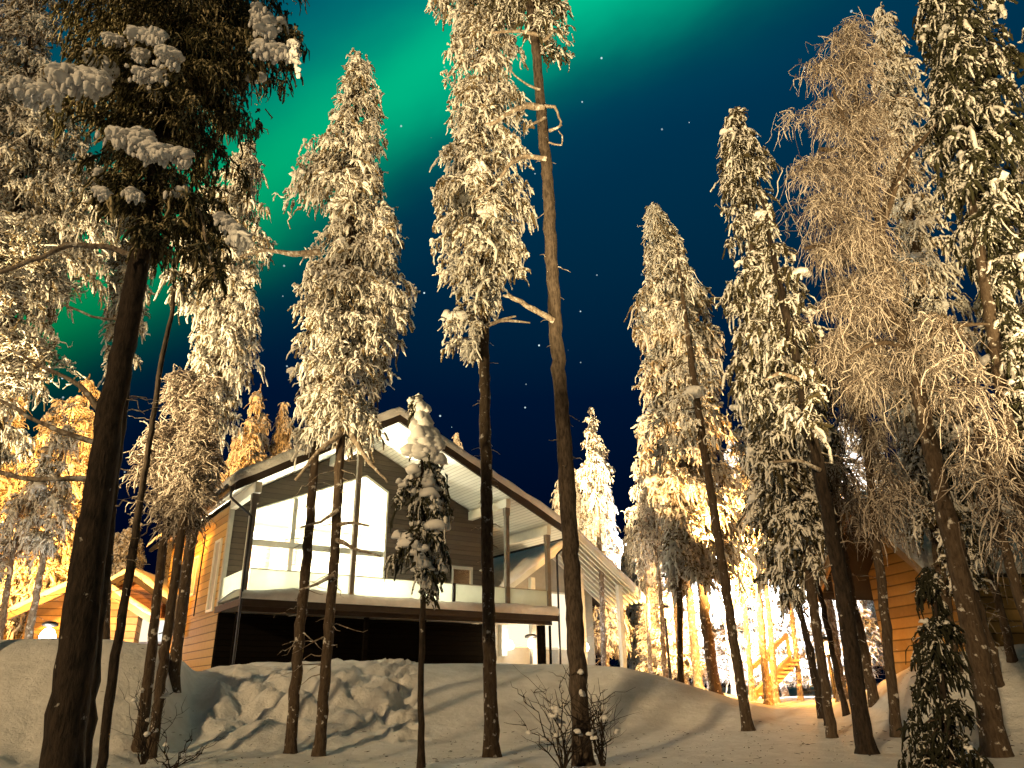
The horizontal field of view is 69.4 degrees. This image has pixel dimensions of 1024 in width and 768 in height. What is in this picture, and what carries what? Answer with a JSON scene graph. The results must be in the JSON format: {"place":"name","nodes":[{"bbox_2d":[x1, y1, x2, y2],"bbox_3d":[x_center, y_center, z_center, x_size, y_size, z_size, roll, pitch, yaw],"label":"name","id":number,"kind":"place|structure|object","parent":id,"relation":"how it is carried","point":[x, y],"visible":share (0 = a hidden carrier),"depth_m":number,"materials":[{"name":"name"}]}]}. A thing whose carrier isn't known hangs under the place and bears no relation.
{"place":"outdoors","nodes":[
{"label":"outdoors","id":0,"kind":"place"},
{"bbox_2d":[0,638,1023,767],"bbox_3d":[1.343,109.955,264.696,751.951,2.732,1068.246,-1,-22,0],"label":"snow ground","id":1,"kind":"structure","parent":0,"point":[235,704],"depth_m":12.89,"materials":[{"name":"white snow"}]},
{"bbox_2d":[0,597,22,639],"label":"log cabin","id":2,"kind":"object","parent":1,"relation":"on","point":[5,636],"depth_m":26.49,"materials":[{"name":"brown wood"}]},
{"bbox_2d":[0,394,31,631],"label":"spruce tree","id":3,"kind":"object","parent":1,"relation":"on","point":[8,485],"visible":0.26,"depth_m":27.71,"materials":[{"name":"white plant"}]},
{"bbox_2d":[0,433,48,639],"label":"slender tree","id":4,"kind":"object","parent":1,"relation":"on","point":[16,510],"visible":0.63,"depth_m":20.82,"materials":[{"name":"white plant"}]},
{"bbox_2d":[1,398,65,597],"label":"spruce tree","id":5,"kind":"object","parent":1,"relation":"on","point":[50,417],"visible":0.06,"depth_m":29.33,"materials":[{"name":"white plant"}]},
{"bbox_2d":[0,218,88,410],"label":"pine tree","id":6,"kind":"object","parent":1,"relation":"on","point":[16,246],"visible":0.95,"depth_m":9.73,"materials":[{"name":"white plant"}]},
{"bbox_2d":[6,401,85,638],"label":"slender tree","id":7,"kind":"object","parent":1,"relation":"on","point":[57,501],"visible":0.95,"depth_m":20.21,"materials":[{"name":"white plant"}]},
{"bbox_2d":[38,621,58,638],"bbox_3d":[-10.746,5.872,17.105,0.307,0.755,0.379,-17,-27,34],"label":"street lamp","id":8,"kind":"object","parent":1,"relation":"on","point":[49,632],"visible":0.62,"depth_m":17.09,"materials":[{"name":"metal"}]},
{"bbox_2d":[0,374,100,639],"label":"spruce tree","id":9,"kind":"object","parent":1,"relation":"on","point":[57,568],"visible":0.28,"depth_m":25.81,"materials":[{"name":"white plant"}]},
{"bbox_2d":[0,0,127,474],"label":"spruce tree","id":10,"kind":"object","parent":1,"relation":"on","point":[43,196],"visible":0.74,"depth_m":16.23,"materials":[{"name":"white plant"}]},
{"bbox_2d":[7,581,150,642],"bbox_3d":[-14.716,8.868,25.906,4.326,3.783,5.990,7,-24,-18],"label":"log cabin","id":11,"kind":"object","parent":1,"relation":"on","point":[51,609],"visible":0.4,"depth_m":23.86,"materials":[{"name":"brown wood"}]},
{"bbox_2d":[44,110,171,767],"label":"pine tree","id":12,"kind":"object","parent":1,"relation":"on","point":[92,723],"visible":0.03,"depth_m":6.18,"materials":[{"name":"brown plant"}]},
{"bbox_2d":[111,532,119,576],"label":"spruce tree","id":13,"kind":"object","parent":1,"relation":"on","point":[117,536],"visible":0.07,"depth_m":36.83,"materials":[{"name":"white plant"}]},
{"bbox_2d":[111,517,146,575],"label":"spruce tree","id":14,"kind":"object","parent":1,"relation":"on","point":[120,565],"visible":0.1,"depth_m":35.51,"materials":[{"name":"white plant"}]},
{"bbox_2d":[97,167,164,639],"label":"spruce tree","id":15,"kind":"object","parent":1,"relation":"on","point":[119,265],"visible":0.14,"depth_m":17.48,"materials":[{"name":"white plant"}]},
{"bbox_2d":[110,568,168,645],"bbox_3d":[-13.511,9.229,27.532,3.175,4.128,4.990,0,-23,-3],"label":"storage cabin","id":16,"kind":"object","parent":1,"relation":"on","point":[138,585],"visible":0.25,"depth_m":25.90,"materials":[{"name":"orange paint"}]},
{"bbox_2d":[139,619,148,643],"bbox_3d":[-12.717,8.575,25.746,0.710,0.910,0.060,0,-23,-3],"label":"window","id":17,"kind":"structure","parent":16,"relation":"in","point":[143,639],"depth_m":25.72,"materials":[{"name":"glass"}]},
{"bbox_2d":[158,618,164,643],"bbox_3d":[-12.117,8.602,25.764,0.560,0.860,0.060,0,-23,-3],"label":"window","id":18,"kind":"structure","parent":16,"relation":"in","point":[161,621],"depth_m":25.79,"materials":[{"name":"glass"}]},
{"bbox_2d":[96,216,198,767],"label":"crooked tree","id":19,"kind":"object","parent":1,"relation":"on","point":[179,295],"visible":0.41,"depth_m":8.62,"materials":[{"name":"brown plant"}]},
{"bbox_2d":[111,670,185,764],"bbox_3d":[-5.113,4.722,10.434,0.851,1.262,0.948,-19,-29,38],"label":"bush","id":20,"kind":"object","parent":1,"relation":"on","point":[144,758],"visible":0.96,"depth_m":10.31,"materials":[{"name":"brown plant"}]},
{"bbox_2d":[0,0,309,767],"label":"pine tree","id":21,"kind":"object","parent":1,"relation":"on","point":[180,51],"visible":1,"depth_m":6.51,"materials":[{"name":"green plant"}]},
{"bbox_2d":[164,542,175,578],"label":"spruce tree","id":22,"kind":"object","parent":1,"relation":"on","point":[168,557],"visible":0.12,"depth_m":35.31,"materials":[{"name":"brown plant"}]},
{"bbox_2d":[119,365,230,752],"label":"frosted tree","id":23,"kind":"object","parent":1,"relation":"on","point":[178,387],"visible":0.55,"depth_m":12.74,"materials":[{"name":"white plant"}]},
{"bbox_2d":[131,727,227,767],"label":"bush","id":24,"kind":"object","parent":1,"relation":"on","point":[166,745],"visible":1,"depth_m":9.69,"materials":[{"name":"brown plant"}]},
{"bbox_2d":[144,375,233,759],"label":"frosted tree","id":25,"kind":"object","parent":1,"relation":"on","point":[202,419],"visible":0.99,"depth_m":12.44,"materials":[{"name":"white plant"}]},
{"bbox_2d":[168,139,276,692],"bbox_3d":[-6.431,-0.172,15.854,2.330,12.553,1.783,5,-23,-13],"label":"spruce tree","id":26,"kind":"object","parent":1,"relation":"on","point":[230,325],"visible":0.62,"depth_m":15.97,"materials":[{"name":"white plant"}]},
{"bbox_2d":[218,433,238,485],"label":"spruce tree","id":27,"kind":"object","parent":1,"relation":"on","point":[233,445],"visible":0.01,"depth_m":32.11,"materials":[{"name":"white plant"}]},
{"bbox_2d":[222,384,272,482],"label":"spruce tree","id":28,"kind":"object","parent":1,"relation":"on","point":[251,450],"visible":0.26,"depth_m":31.09,"materials":[{"name":"white plant"}]},
{"bbox_2d":[266,402,294,457],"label":"spruce tree","id":29,"kind":"object","parent":1,"relation":"on","point":[283,441],"visible":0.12,"depth_m":32.51,"materials":[{"name":"white plant"}]},
{"bbox_2d":[274,338,338,753],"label":"spruce tree","id":30,"kind":"object","parent":1,"relation":"on","point":[290,742],"visible":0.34,"depth_m":12.67,"materials":[{"name":"brown plant"}]},
{"bbox_2d":[241,48,420,756],"bbox_3d":[-3.437,-0.838,14.365,3.248,14.599,2.433,-11,-25,23],"label":"spruce tree","id":31,"kind":"object","parent":1,"relation":"on","point":[351,287],"visible":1,"depth_m":14.18,"materials":[{"name":"white plant"}]},
{"bbox_2d":[147,407,561,670],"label":"wooden house","id":32,"kind":"structure","parent":1,"relation":"on","point":[244,588],"depth_m":23.09,"materials":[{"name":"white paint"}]},
{"bbox_2d":[190,555,200,596],"bbox_3d":[-10.126,6.122,23.600,0.059,1.244,0.573,14,-27,-32],"label":"window","id":33,"kind":"structure","parent":32,"relation":"in","point":[196,559],"depth_m":23.57,"materials":[{"name":"yellow glass"}]},
{"bbox_2d":[205,538,222,612],"bbox_3d":[-8.700,5.585,21.595,0.059,2.062,0.659,14,-27,-32],"label":"window","id":34,"kind":"structure","parent":32,"relation":"in","point":[218,544],"depth_m":21.57,"materials":[{"name":"beige glass"}]},
{"bbox_2d":[242,475,388,577],"bbox_3d":[-5.962,4.740,22.920,4.453,4.331,0.147,14,-27,-32],"label":"window","id":35,"kind":"structure","parent":32,"relation":"in","point":[256,542],"depth_m":22.77,"materials":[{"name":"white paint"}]},
{"bbox_2d":[451,565,472,584],"bbox_3d":[-1.724,7.055,25.113,0.854,1.684,0.098,14,-27,-32],"label":"window","id":36,"kind":"structure","parent":32,"relation":"in","point":[470,569],"depth_m":25.42,"materials":[{"name":"white glass"}]},
{"bbox_2d":[384,393,453,767],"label":"spruce tree","id":37,"kind":"object","parent":1,"relation":"on","point":[422,483],"visible":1,"depth_m":10.51,"materials":[{"name":"green plant"}]},
{"bbox_2d":[452,432,463,449],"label":"spruce tree","id":38,"kind":"object","parent":1,"relation":"on","point":[456,441],"visible":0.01,"depth_m":37.75,"materials":[{"name":"white plant"}]},
{"bbox_2d":[424,0,538,757],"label":"spruce tree","id":39,"kind":"object","parent":1,"relation":"on","point":[483,228],"visible":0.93,"depth_m":13.78,"materials":[{"name":"white plant"}]},
{"bbox_2d":[525,634,536,663],"bbox_3d":[0.658,9.242,25.393,0.456,1.269,0.278,-15,-27,31],"label":"street lamp","id":40,"kind":"object","parent":1,"relation":"on","point":[530,642],"visible":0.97,"depth_m":25.43,"materials":[{"name":"metal"}]},
{"bbox_2d":[473,0,596,765],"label":"pine tree","id":41,"kind":"object","parent":1,"relation":"on","point":[540,21],"visible":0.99,"depth_m":11.66,"materials":[{"name":"brown plant"}]},
{"bbox_2d":[549,481,559,514],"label":"spruce tree","id":42,"kind":"object","parent":1,"relation":"on","point":[556,503],"visible":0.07,"depth_m":35.39,"materials":[{"name":"white plant"}]},
{"bbox_2d":[493,530,645,667],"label":"wooden house","id":43,"kind":"structure","parent":1,"relation":"on","point":[527,569],"depth_m":29.05,"materials":[{"name":"white paint"}]},
{"bbox_2d":[507,624,528,647],"bbox_3d":[0.262,9.094,28.587,1.160,2.060,0.060,14,-27,-32],"label":"window","id":44,"kind":"structure","parent":43,"relation":"in","point":[515,633],"depth_m":28.34,"materials":[{"name":"glass"}]},
{"bbox_2d":[545,592,566,649],"bbox_3d":[1.822,9.468,29.601,1.660,2.210,0.060,14,-27,-32],"label":"window","id":45,"kind":"structure","parent":43,"relation":"in","point":[554,627],"depth_m":29.53,"materials":[{"name":"glass"}]},
{"bbox_2d":[504,665,641,767],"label":"bush","id":46,"kind":"object","parent":1,"relation":"on","point":[561,722],"visible":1,"depth_m":8.91,"materials":[{"name":"brown plant"}]},
{"bbox_2d":[574,468,597,664],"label":"spruce tree","id":47,"kind":"object","parent":1,"relation":"on","point":[578,510],"visible":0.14,"depth_m":36.25,"materials":[{"name":"white plant"}]},
{"bbox_2d":[559,664,634,765],"bbox_3d":[1.138,4.237,9.456,0.878,1.242,1.013,-18,-28,35],"label":"bush","id":48,"kind":"object","parent":1,"relation":"on","point":[600,753],"visible":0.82,"depth_m":9.25,"materials":[{"name":"brown plant"}]},
{"bbox_2d":[574,407,621,665],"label":"slender tree","id":49,"kind":"object","parent":1,"relation":"on","point":[586,471],"visible":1,"depth_m":30.58,"materials":[{"name":"white plant"}]},
{"bbox_2d":[577,453,638,665],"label":"spruce tree","id":50,"kind":"object","parent":1,"relation":"on","point":[609,539],"visible":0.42,"depth_m":33.19,"materials":[{"name":"white plant"}]},
{"bbox_2d":[618,526,634,668],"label":"spruce tree","id":51,"kind":"object","parent":1,"relation":"on","point":[626,562],"visible":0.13,"depth_m":39.17,"materials":[{"name":"green plant"}]},
{"bbox_2d":[625,559,643,669],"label":"spruce tree","id":52,"kind":"object","parent":1,"relation":"on","point":[633,661],"visible":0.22,"depth_m":35.92,"materials":[{"name":"green plant"}]},
{"bbox_2d":[620,462,659,673],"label":"slender tree","id":53,"kind":"object","parent":1,"relation":"on","point":[641,561],"visible":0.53,"depth_m":29.41,"materials":[{"name":"white plant"}]},
{"bbox_2d":[635,488,663,674],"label":"spruce tree","id":54,"kind":"object","parent":1,"relation":"on","point":[653,581],"visible":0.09,"depth_m":33.75,"materials":[{"name":"white plant"}]},
{"bbox_2d":[635,585,668,675],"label":"spruce tree","id":55,"kind":"object","parent":1,"relation":"on","point":[643,665],"visible":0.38,"depth_m":31.11,"materials":[{"name":"white plant"}]},
{"bbox_2d":[634,447,672,677],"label":"slender tree","id":56,"kind":"object","parent":1,"relation":"on","point":[646,524],"visible":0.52,"depth_m":27.71,"materials":[{"name":"brown plant"}]},
{"bbox_2d":[664,605,671,678],"bbox_3d":[5.757,9.660,27.359,0.370,2.874,0.375,-1,-22,0],"label":"street lamp","id":57,"kind":"object","parent":1,"relation":"on","point":[667,644],"visible":0.6,"depth_m":27.35,"materials":[{"name":"metal"}]},
{"bbox_2d":[648,503,697,672],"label":"slender tree","id":58,"kind":"object","parent":1,"relation":"on","point":[675,606],"visible":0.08,"depth_m":26.78,"materials":[{"name":"brown plant"}]},
{"bbox_2d":[656,565,693,605],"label":"spruce tree","id":59,"kind":"object","parent":1,"relation":"on","point":[663,582],"visible":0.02,"depth_m":31.98,"materials":[{"name":"white plant"}]},
{"bbox_2d":[652,579,707,687],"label":"spruce tree","id":60,"kind":"object","parent":1,"relation":"on","point":[686,649],"visible":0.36,"depth_m":28.91,"materials":[{"name":"white plant"}]},
{"bbox_2d":[657,442,713,688],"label":"slender tree","id":61,"kind":"object","parent":1,"relation":"on","point":[695,656],"visible":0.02,"depth_m":23.56,"materials":[{"name":"brown plant"}]},
{"bbox_2d":[624,202,757,682],"bbox_3d":[4.378,0.772,19.220,2.709,13.080,2.528,-1,-22,0],"label":"spruce tree","id":62,"kind":"object","parent":1,"relation":"on","point":[676,490],"visible":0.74,"depth_m":18.50,"materials":[{"name":"white plant"}]},
{"bbox_2d":[644,249,755,730],"bbox_3d":[3.615,1.583,14.779,1.617,9.873,1.292,9,-24,-22],"label":"spruce tree","id":63,"kind":"object","parent":1,"relation":"on","point":[694,392],"visible":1,"depth_m":14.97,"materials":[{"name":"white plant"}]},
{"bbox_2d":[692,584,722,689],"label":"spruce tree","id":64,"kind":"object","parent":1,"relation":"on","point":[694,590],"visible":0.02,"depth_m":30.37,"materials":[{"name":"white plant"}]},
{"bbox_2d":[688,473,730,695],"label":"slender tree","id":65,"kind":"object","parent":1,"relation":"on","point":[713,676],"depth_m":21.60,"materials":[{"name":"brown plant"}]},
{"bbox_2d":[691,592,729,690],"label":"spruce tree","id":66,"kind":"object","parent":1,"relation":"on","point":[715,630],"visible":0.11,"depth_m":30.67,"materials":[{"name":"white plant"}]},
{"bbox_2d":[698,482,756,694],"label":"spruce tree","id":67,"kind":"object","parent":1,"relation":"on","point":[719,617],"visible":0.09,"depth_m":29.37,"materials":[{"name":"white plant"}]},
{"bbox_2d":[715,585,761,695],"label":"spruce tree","id":68,"kind":"object","parent":1,"relation":"on","point":[751,631],"visible":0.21,"depth_m":29.85,"materials":[{"name":"white plant"}]},
{"bbox_2d":[723,439,754,611],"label":"spruce tree","id":69,"kind":"object","parent":1,"relation":"on","point":[726,457],"visible":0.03,"depth_m":34.10,"materials":[{"name":"white plant"}]},
{"bbox_2d":[721,465,775,701],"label":"slender tree","id":70,"kind":"object","parent":1,"relation":"on","point":[746,578],"visible":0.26,"depth_m":23.00,"materials":[{"name":"white plant"}]},
{"bbox_2d":[727,426,794,704],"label":"slender tree","id":71,"kind":"object","parent":1,"relation":"on","point":[738,449],"visible":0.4,"depth_m":22.22,"materials":[{"name":"brown plant"}]},
{"bbox_2d":[736,444,800,703],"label":"slender tree","id":72,"kind":"object","parent":1,"relation":"on","point":[775,686],"visible":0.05,"depth_m":22.58,"materials":[{"name":"brown plant"}]},
{"bbox_2d":[708,106,838,738],"bbox_3d":[4.771,-0.243,13.491,1.847,12.275,1.544,-1,-22,0],"label":"spruce tree","id":73,"kind":"object","parent":1,"relation":"on","point":[795,523],"visible":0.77,"depth_m":13.10,"materials":[{"name":"white plant"}]},
{"bbox_2d":[752,633,801,698],"bbox_3d":[8.428,9.139,23.653,0.842,2.303,3.812,-21,-30,40],"label":"outdoor stair","id":74,"kind":"object","parent":1,"relation":"on","point":[787,661],"visible":0.59,"depth_m":23.71,"materials":[{"name":"brown wood"}]},
{"bbox_2d":[750,581,809,696],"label":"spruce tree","id":75,"kind":"object","parent":1,"relation":"on","point":[785,684],"visible":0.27,"depth_m":28.98,"materials":[{"name":"white plant"}]},
{"bbox_2d":[736,412,838,725],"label":"slender tree","id":76,"kind":"object","parent":1,"relation":"on","point":[785,592],"visible":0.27,"depth_m":14.37,"materials":[{"name":"brown plant"}]},
{"bbox_2d":[771,605,809,700],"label":"slender tree","id":77,"kind":"object","parent":1,"relation":"on","point":[800,696],"visible":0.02,"depth_m":24.34,"materials":[{"name":"brown plant"}]},
{"bbox_2d":[768,547,812,693],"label":"spruce tree","id":78,"kind":"object","parent":1,"relation":"on","point":[805,689],"visible":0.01,"depth_m":31.20,"materials":[{"name":"white plant"}]},
{"bbox_2d":[749,426,840,718],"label":"slender tree","id":79,"kind":"object","parent":1,"relation":"on","point":[759,579],"visible":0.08,"depth_m":15.43,"materials":[{"name":"brown plant"}]},
{"bbox_2d":[781,578,831,690],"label":"spruce tree","id":80,"kind":"object","parent":1,"relation":"on","point":[805,674],"visible":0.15,"depth_m":27.96,"materials":[{"name":"white plant"}]},
{"bbox_2d":[767,404,849,716],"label":"slender tree","id":81,"kind":"object","parent":1,"relation":"on","point":[839,687],"visible":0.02,"depth_m":14.60,"materials":[{"name":"brown plant"}]},
{"bbox_2d":[743,199,880,754],"bbox_3d":[4.375,0.787,10.849,1.146,8.502,1.244,-19,-29,38],"label":"spruce tree","id":82,"kind":"object","parent":1,"relation":"on","point":[809,420],"visible":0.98,"depth_m":10.89,"materials":[{"name":"white plant"}]},
{"bbox_2d":[823,636,835,698],"bbox_3d":[8.831,7.895,20.498,0.410,1.724,0.377,-1,-22,0],"label":"street lamp","id":83,"kind":"object","parent":1,"relation":"on","point":[830,669],"visible":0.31,"depth_m":20.48,"materials":[{"name":"metal"}]},
{"bbox_2d":[815,492,847,701],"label":"slender tree","id":84,"kind":"object","parent":1,"relation":"on","point":[831,615],"visible":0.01,"depth_m":18.82,"materials":[{"name":"brown plant"}]},
{"bbox_2d":[801,318,896,707],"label":"slender tree","id":85,"kind":"object","parent":1,"relation":"on","point":[871,688],"visible":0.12,"depth_m":14.81,"materials":[{"name":"brown plant"}]},
{"bbox_2d":[816,600,883,689],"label":"spruce tree","id":86,"kind":"object","parent":1,"relation":"on","point":[869,625],"visible":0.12,"depth_m":27.13,"materials":[{"name":"white plant"}]},
{"bbox_2d":[834,488,875,691],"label":"slender tree","id":87,"kind":"object","parent":1,"relation":"on","point":[838,626],"depth_m":19.29,"materials":[{"name":"brown plant"}]},
{"bbox_2d":[835,419,883,670],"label":"spruce tree","id":88,"kind":"object","parent":1,"relation":"on","point":[853,453],"visible":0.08,"depth_m":29.67,"materials":[{"name":"white plant"}]},
{"bbox_2d":[799,270,933,737],"bbox_3d":[5.970,1.606,12.293,1.800,7.880,1.527,-13,-26,28],"label":"tree","id":89,"kind":"object","parent":1,"relation":"on","point":[876,503],"visible":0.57,"depth_m":12.17,"materials":[{"name":"beige plant"}]},
{"bbox_2d":[856,600,884,688],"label":"spruce tree","id":90,"kind":"object","parent":1,"relation":"on","point":[868,601],"depth_m":28.61,"materials":[{"name":"white plant"}]},
{"bbox_2d":[864,600,884,672],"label":"spruce tree","id":91,"kind":"object","parent":1,"relation":"on","point":[872,606],"visible":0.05,"depth_m":34.78,"materials":[{"name":"white plant"}]},
{"bbox_2d":[872,439,901,645],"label":"spruce tree","id":92,"kind":"object","parent":1,"relation":"on","point":[888,464],"visible":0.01,"depth_m":31.59,"materials":[{"name":"white plant"}]},
{"bbox_2d":[769,6,1014,757],"bbox_3d":[5.368,-0.967,11.159,2.555,11.971,2.394,8,-24,-20],"label":"birch tree","id":93,"kind":"object","parent":1,"relation":"on","point":[857,239],"visible":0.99,"depth_m":11.09,"materials":[{"name":"white plant"}]},
{"bbox_2d":[817,491,1023,673],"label":"log cabin","id":94,"kind":"object","parent":1,"relation":"on","point":[902,571],"visible":0.23,"depth_m":15.52,"materials":[{"name":"brown wood"}]},
{"bbox_2d":[870,1,987,673],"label":"spruce tree","id":95,"kind":"object","parent":1,"relation":"on","point":[918,240],"visible":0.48,"depth_m":15.25,"materials":[{"name":"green plant"}]},
{"bbox_2d":[896,567,993,767],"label":"spruce tree","id":96,"kind":"object","parent":1,"relation":"on","point":[930,646],"visible":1,"depth_m":6.79,"materials":[{"name":"green plant"}]},
{"bbox_2d":[896,352,1020,687],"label":"slender tree","id":97,"kind":"object","parent":1,"relation":"on","point":[919,471],"visible":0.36,"depth_m":12.48,"materials":[{"name":"brown plant"}]},
{"bbox_2d":[911,0,1023,545],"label":"spruce tree","id":98,"kind":"object","parent":1,"relation":"on","point":[964,109],"visible":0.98,"depth_m":11.62,"materials":[{"name":"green plant"}]},
{"bbox_2d":[912,311,1023,627],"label":"birch tree","id":99,"kind":"object","parent":1,"relation":"on","point":[1000,534],"visible":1,"depth_m":9.31,"materials":[{"name":"beige plant"}]},
{"bbox_2d":[923,337,1023,662],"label":"slender tree","id":100,"kind":"object","parent":1,"relation":"on","point":[1010,654],"visible":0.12,"depth_m":12.66,"materials":[{"name":"brown plant"}]},
{"bbox_2d":[988,430,1022,494],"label":"spruce tree","id":101,"kind":"object","parent":1,"relation":"on","point":[1001,467],"visible":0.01,"depth_m":30.67,"materials":[{"name":"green plant"}]},
{"bbox_2d":[1005,161,1023,491],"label":"spruce tree","id":102,"kind":"object","parent":1,"relation":"on","point":[1020,306],"visible":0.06,"depth_m":15.66,"materials":[{"name":"green plant"}]},
{"bbox_2d":[0,0,1023,687],"label":"sky","id":103,"kind":"structure","parent":0,"point":[646,95],"materials":[{"name":"blue"}]},
{"bbox_2d":[24,639,1022,767],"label":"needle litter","id":104,"kind":"object","parent":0,"point":[593,749],"visible":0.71,"depth_m":10.47,"materials":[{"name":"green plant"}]}
]}

